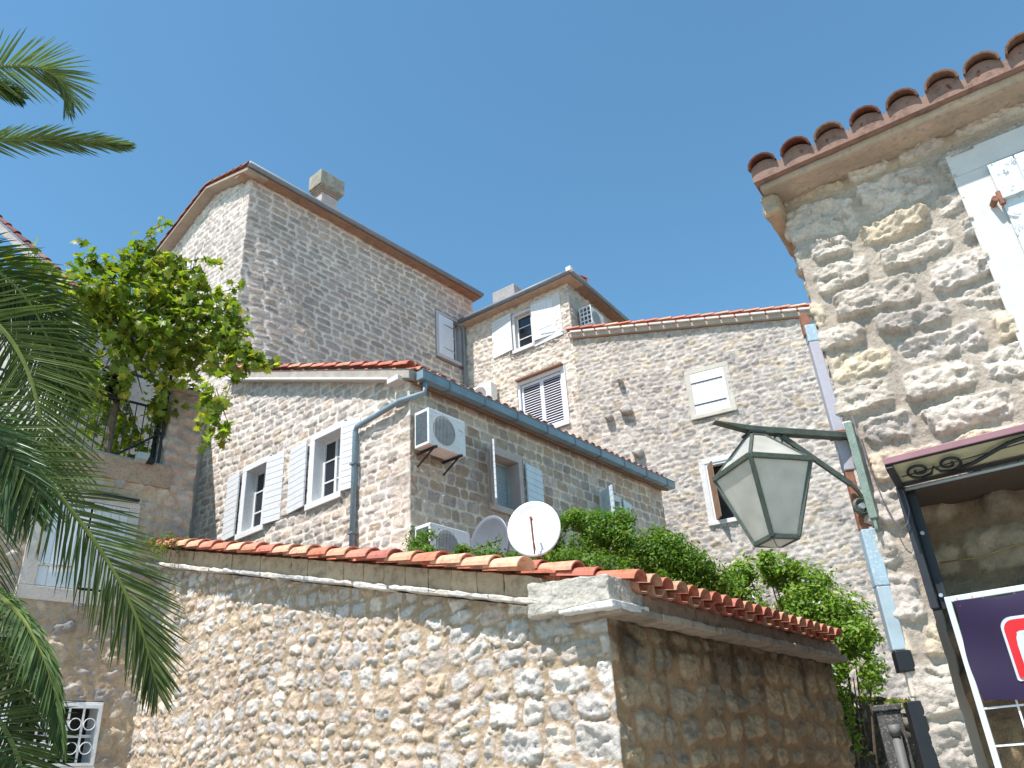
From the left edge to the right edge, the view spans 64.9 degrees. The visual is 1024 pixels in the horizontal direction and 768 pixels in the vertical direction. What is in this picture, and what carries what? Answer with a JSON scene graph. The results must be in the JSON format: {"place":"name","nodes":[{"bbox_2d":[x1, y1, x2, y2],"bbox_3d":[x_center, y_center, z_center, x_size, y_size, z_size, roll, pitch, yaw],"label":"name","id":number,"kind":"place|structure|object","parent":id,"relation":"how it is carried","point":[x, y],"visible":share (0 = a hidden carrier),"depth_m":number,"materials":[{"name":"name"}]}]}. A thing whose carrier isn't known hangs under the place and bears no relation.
{"place":"outdoors","nodes":[
{"label":"outdoors","id":0,"kind":"place"},
{"bbox_2d":[0,0,1023,338],"label":"sky","id":1,"kind":"structure","parent":0,"point":[500,144],"materials":[{"name":"blue"}]},
{"label":"ground","id":2,"kind":"structure","parent":0,"visible":0},
{"bbox_2d":[0,27,190,767],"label":"palm tree","id":3,"kind":"object","parent":2,"relation":"on","point":[54,377],"visible":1,"depth_m":3.84,"materials":[{"name":"green plant"}]},
{"bbox_2d":[0,388,203,767],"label":"terrace house","id":4,"kind":"structure","parent":2,"relation":"on","point":[101,720],"depth_m":9.59,"materials":[{"name":"stone"}]},
{"bbox_2d":[0,701,103,767],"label":"window","id":5,"kind":"structure","parent":4,"relation":"in","point":[87,721],"depth_m":9.22,"materials":[{"name":"white paint"}]},
{"bbox_2d":[14,484,141,605],"bbox_3d":[-5.344,2.021,9.953,1.230,1.400,0.390,20,-36,-39],"label":"window","id":6,"kind":"structure","parent":4,"relation":"in","point":[35,582],"depth_m":9.65,"materials":[{"name":"paint"}]},
{"bbox_2d":[0,301,166,457],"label":"pergola","id":7,"kind":"object","parent":4,"relation":"on","point":[153,449],"visible":0.01,"depth_m":11.40,"materials":[{"name":"black metal"}]},
{"bbox_2d":[0,368,171,462],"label":"terrace railing","id":8,"kind":"object","parent":4,"relation":"on","point":[161,433],"visible":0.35,"depth_m":11.00,"materials":[{"name":"black metal"}]},
{"bbox_2d":[2,216,281,457],"bbox_3d":[-5.260,-0.554,11.373,3.501,3.902,2.329,11,-31,-27],"label":"grape vine","id":9,"kind":"object","parent":4,"relation":"on","point":[157,340],"visible":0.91,"depth_m":11.07,"materials":[{"name":"green plant"}]},
{"bbox_2d":[97,368,124,402],"bbox_3d":[-5.535,0.024,11.135,0.339,0.477,0.112,20,-36,-39],"label":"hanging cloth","id":10,"kind":"object","parent":9,"relation":"hanging from","point":[110,389],"visible":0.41,"depth_m":11.12,"materials":[{"name":"black fabric"}]},
{"bbox_2d":[134,451,154,464],"bbox_3d":[-4.877,0.991,10.727,0.240,0.117,0.115,20,-36,-39],"label":"floodlight","id":11,"kind":"object","parent":4,"relation":"attached to","point":[142,457],"visible":1,"depth_m":10.68,"materials":[{"name":"grey metal"}]},
{"bbox_2d":[0,215,206,538],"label":"pale rendered house","id":12,"kind":"structure","parent":2,"relation":"on","point":[137,395],"depth_m":13.99,"materials":[{"name":"stone"}]},
{"bbox_2d":[142,161,483,393],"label":"tower house","id":13,"kind":"structure","parent":2,"relation":"on","point":[321,275],"depth_m":21.52,"materials":[{"name":"stone"}]},
{"bbox_2d":[175,257,195,288],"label":"window","id":14,"kind":"structure","parent":13,"relation":"in","point":[188,264],"depth_m":21.42,"materials":[{"name":"white paint"}]},
{"bbox_2d":[435,309,462,369],"bbox_3d":[-1.987,-1.339,24.741,0.370,1.620,1.200,-24,-34,34],"label":"window","id":15,"kind":"structure","parent":13,"relation":"in","point":[448,335],"depth_m":24.60,"materials":[{"name":"white paint"}]},
{"bbox_2d":[192,360,675,573],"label":"stone house","id":16,"kind":"structure","parent":2,"relation":"on","point":[323,454],"depth_m":13.47,"materials":[{"name":"stone"}]},
{"bbox_2d":[221,451,284,540],"bbox_3d":[-4.478,2.044,14.276,1.722,1.380,0.377,-24,-33,34],"label":"window","id":17,"kind":"structure","parent":16,"relation":"in","point":[261,488],"depth_m":14.29,"materials":[{"name":"white paint"}]},
{"bbox_2d":[286,416,360,513],"bbox_3d":[-2.995,1.386,13.176,1.841,1.330,0.377,-24,-33,34],"label":"window","id":18,"kind":"structure","parent":16,"relation":"in","point":[330,454],"depth_m":13.22,"materials":[{"name":"white paint"}]},
{"bbox_2d":[415,407,465,475],"bbox_3d":[-1.086,0.876,12.037,0.410,0.809,0.784,-24,-33,34],"label":"air conditioner","id":19,"kind":"object","parent":16,"relation":"attached to","point":[439,434],"visible":1,"depth_m":11.90,"materials":[{"name":"grey metal"}]},
{"bbox_2d":[415,522,469,552],"bbox_3d":[-0.977,2.425,11.251,0.410,0.789,0.804,-24,-33,34],"label":"air conditioner","id":20,"kind":"object","parent":16,"relation":"attached to","point":[450,539],"visible":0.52,"depth_m":11.18,"materials":[{"name":"grey metal"}]},
{"bbox_2d":[486,439,543,516],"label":"window","id":21,"kind":"structure","parent":16,"relation":"in","point":[505,469],"depth_m":13.58,"materials":[{"name":"paint"}]},
{"bbox_2d":[598,485,634,548],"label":"window","id":22,"kind":"structure","parent":16,"relation":"in","point":[608,500],"depth_m":15.28,"materials":[{"name":"paint"}]},
{"bbox_2d":[127,537,854,767],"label":"stone wall","id":23,"kind":"structure","parent":2,"relation":"on","point":[296,655],"depth_m":7.02,"materials":[{"name":"stone"}]},
{"bbox_2d":[141,527,188,557],"bbox_3d":[-4.208,1.929,9.786,0.372,0.419,0.504,-21,-32,30],"label":"plant","id":24,"kind":"object","parent":23,"relation":"on","point":[162,544],"visible":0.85,"depth_m":9.77,"materials":[{"name":"green plant"}]},
{"bbox_2d":[469,515,508,555],"bbox_3d":[-0.209,2.048,9.770,0.244,0.899,0.714,21,-36,-39],"label":"satellite dish","id":25,"kind":"object","parent":23,"relation":"on","point":[491,527],"visible":0.55,"depth_m":9.85,"materials":[{"name":"metal"}]},
{"bbox_2d":[507,501,560,559],"bbox_3d":[0.257,1.838,8.665,0.368,1.211,0.478,18,-35,-37],"label":"satellite dish","id":26,"kind":"object","parent":23,"relation":"attached to","point":[534,529],"visible":0.97,"depth_m":8.82,"materials":[{"name":"metal"}]},
{"bbox_2d":[402,505,739,604],"bbox_3d":[0.688,2.241,9.349,4.047,1.890,1.440,-4,-27,0],"label":"creeper","id":27,"kind":"object","parent":23,"relation":"attached to","point":[663,555],"visible":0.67,"depth_m":9.52,"materials":[{"name":"green plant"}]},
{"bbox_2d":[457,266,629,439],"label":"cream stone house","id":28,"kind":"structure","parent":2,"relation":"on","point":[540,382],"depth_m":23.44,"materials":[{"name":"beige stone"}]},
{"bbox_2d":[473,381,496,399],"bbox_3d":[-0.777,0.467,23.427,0.724,0.849,0.430,-21,-32,30],"label":"air conditioner","id":29,"kind":"object","parent":28,"relation":"attached to","point":[488,388],"visible":0.41,"depth_m":23.31,"materials":[{"name":"grey metal"}]},
{"bbox_2d":[491,291,563,358],"bbox_3d":[0.484,-1.616,23.799,2.477,1.480,0.424,-23,-33,33],"label":"window","id":30,"kind":"structure","parent":28,"relation":"in","point":[534,324],"depth_m":23.71,"materials":[{"name":"white paint"}]},
{"bbox_2d":[509,331,569,356],"bbox_3d":[0.803,-1.193,23.138,2.213,0.236,0.038,-21,-32,30],"label":"cable","id":31,"kind":"object","parent":28,"relation":"attached to","point":[539,344],"visible":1,"depth_m":23.11,"materials":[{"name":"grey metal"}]},
{"bbox_2d":[515,362,570,427],"bbox_3d":[0.882,0.518,22.402,1.630,1.850,0.380,-21,-32,30],"label":"window","id":32,"kind":"structure","parent":28,"relation":"in","point":[542,394],"depth_m":22.46,"materials":[{"name":"white paint"}]},
{"bbox_2d":[579,305,603,330],"bbox_3d":[2.313,-1.697,23.341,0.472,0.849,0.841,-20,-31,29],"label":"air conditioner","id":33,"kind":"object","parent":28,"relation":"attached to","point":[589,315],"visible":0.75,"depth_m":23.13,"materials":[{"name":"grey metal"}]},
{"bbox_2d":[565,303,914,712],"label":"grey stone house","id":34,"kind":"structure","parent":2,"relation":"on","point":[660,395],"depth_m":19.78,"materials":[{"name":"stone"}]},
{"bbox_2d":[684,361,737,420],"bbox_3d":[4.965,0.195,20.165,1.140,1.380,0.270,-15,-29,21],"label":"window","id":35,"kind":"structure","parent":34,"relation":"in","point":[709,394],"depth_m":20.08,"materials":[{"name":"paint"}]},
{"bbox_2d":[698,453,736,526],"bbox_3d":[5.084,2.503,19.059,1.131,1.660,0.771,-4,-27,0],"label":"window","id":36,"kind":"structure","parent":34,"relation":"in","point":[718,511],"depth_m":19.08,"materials":[{"name":"white paint"}]},
{"bbox_2d":[720,549,891,767],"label":"leafy shrub","id":37,"kind":"object","parent":2,"relation":"on","point":[804,596],"visible":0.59,"depth_m":9.73,"materials":[{"name":"green plant"}]},
{"bbox_2d":[839,692,919,767],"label":"mossy wall","id":38,"kind":"structure","parent":2,"relation":"on","point":[882,761],"depth_m":9.37,"materials":[{"name":"stone"}]},
{"bbox_2d":[748,31,1023,767],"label":"stone house","id":39,"kind":"structure","parent":2,"relation":"on","point":[898,227],"depth_m":5.38,"materials":[{"name":"stone"}]},
{"bbox_2d":[712,420,879,547],"bbox_3d":[1.813,0.643,5.163,0.990,0.830,0.466,5,-28,-16],"label":"wall lantern","id":40,"kind":"object","parent":39,"relation":"attached to","point":[761,479],"depth_m":4.99,"materials":[{"name":"white glass"}]},
{"bbox_2d":[799,313,939,767],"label":"drainpipe","id":41,"kind":"object","parent":39,"relation":"attached to","point":[902,658],"visible":0.96,"depth_m":4.97,"materials":[{"name":"metal"}]},
{"bbox_2d":[851,416,909,529],"bbox_3d":[2.354,0.542,5.128,0.182,0.804,0.007,-20,-31,29],"label":"cable","id":42,"kind":"object","parent":39,"relation":"attached to","point":[877,485],"visible":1,"depth_m":5.07,"materials":[{"name":"grey rubber"}]},
{"bbox_2d":[883,424,1023,610],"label":"door canopy","id":43,"kind":"object","parent":39,"relation":"attached to","point":[986,450],"visible":0.99,"depth_m":4.83,"materials":[{"name":"black metal"}]},
{"bbox_2d":[944,584,1023,767],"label":"shop banner","id":44,"kind":"object","parent":43,"relation":"hanging from","point":[990,639],"visible":1,"depth_m":4.51,"materials":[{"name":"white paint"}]},
{"bbox_2d":[940,542,1023,563],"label":"cable","id":45,"kind":"object","parent":39,"relation":"attached to","point":[982,555],"visible":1,"depth_m":5.14,"materials":[{"name":"brown rubber"}]},
{"bbox_2d":[945,126,1023,353],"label":"window","id":46,"kind":"structure","parent":39,"relation":"in","point":[990,174],"depth_m":5.31,"materials":[{"name":"white paint"}]},
{"bbox_2d":[873,703,914,767],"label":"concrete post","id":47,"kind":"object","parent":2,"relation":"on","point":[894,736],"visible":1,"depth_m":6.62,"materials":[{"name":"grey concrete"}]}
]}

